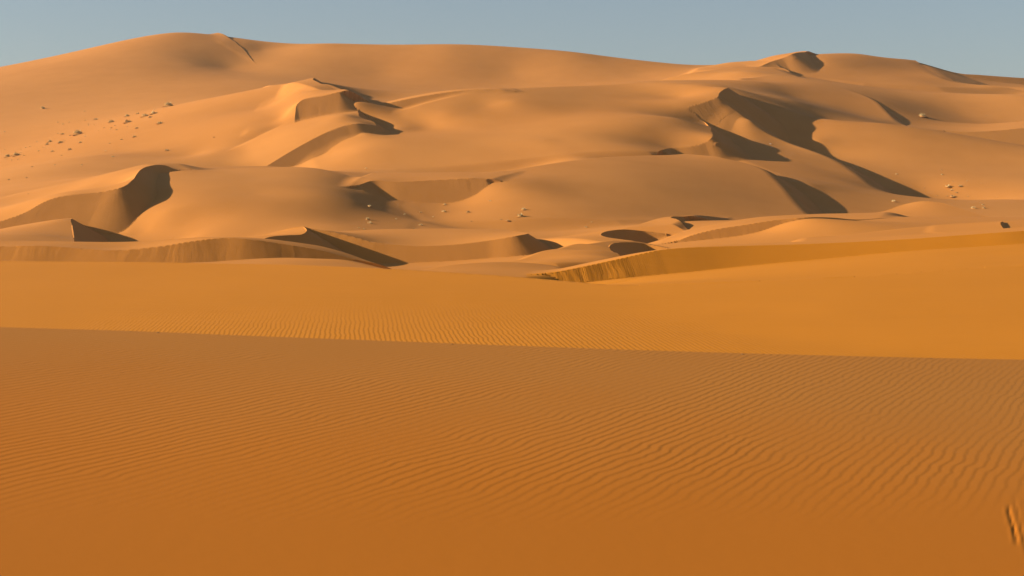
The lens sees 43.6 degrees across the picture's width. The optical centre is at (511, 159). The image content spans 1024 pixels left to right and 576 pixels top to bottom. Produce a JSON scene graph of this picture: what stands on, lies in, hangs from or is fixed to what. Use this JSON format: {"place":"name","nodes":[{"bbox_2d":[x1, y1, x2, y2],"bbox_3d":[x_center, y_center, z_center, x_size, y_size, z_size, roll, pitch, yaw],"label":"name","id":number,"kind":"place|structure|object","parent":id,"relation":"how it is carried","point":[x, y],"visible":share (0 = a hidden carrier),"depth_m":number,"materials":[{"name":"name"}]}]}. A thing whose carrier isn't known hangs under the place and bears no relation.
{"place":"outdoors","nodes":[
{"label":"outdoors","id":0,"kind":"place"},
{"bbox_2d":[0,327,1023,575],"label":"foreground dune","id":1,"kind":"structure","parent":0,"point":[132,453],"depth_m":7.46,"materials":[{"name":"orange sand"}]},
{"bbox_2d":[0,73,1023,277],"bbox_3d":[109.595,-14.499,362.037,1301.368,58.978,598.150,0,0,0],"label":"dune field","id":2,"kind":"structure","parent":0,"point":[306,172],"depth_m":303.06,"materials":[{"name":"sand"}]},
{"bbox_2d":[73,129,82,134],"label":"shrub","id":3,"kind":"object","parent":2,"relation":"on","point":[79,131],"visible":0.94,"depth_m":461.34,"materials":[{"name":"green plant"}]},
{"bbox_2d":[0,231,1023,359],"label":"sand plain","id":4,"kind":"structure","parent":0,"point":[959,296],"depth_m":50.85,"materials":[{"name":"orange sand"}]},
{"bbox_2d":[0,32,1023,147],"bbox_3d":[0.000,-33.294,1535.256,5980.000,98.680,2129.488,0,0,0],"label":"great dune","id":5,"kind":"structure","parent":0,"point":[70,89],"depth_m":721.47,"materials":[{"name":"sand"}]},
{"bbox_2d":[0,0,1023,77],"label":"sky","id":6,"kind":"structure","parent":0,"point":[975,37],"materials":[{"name":"blue"}]}
]}

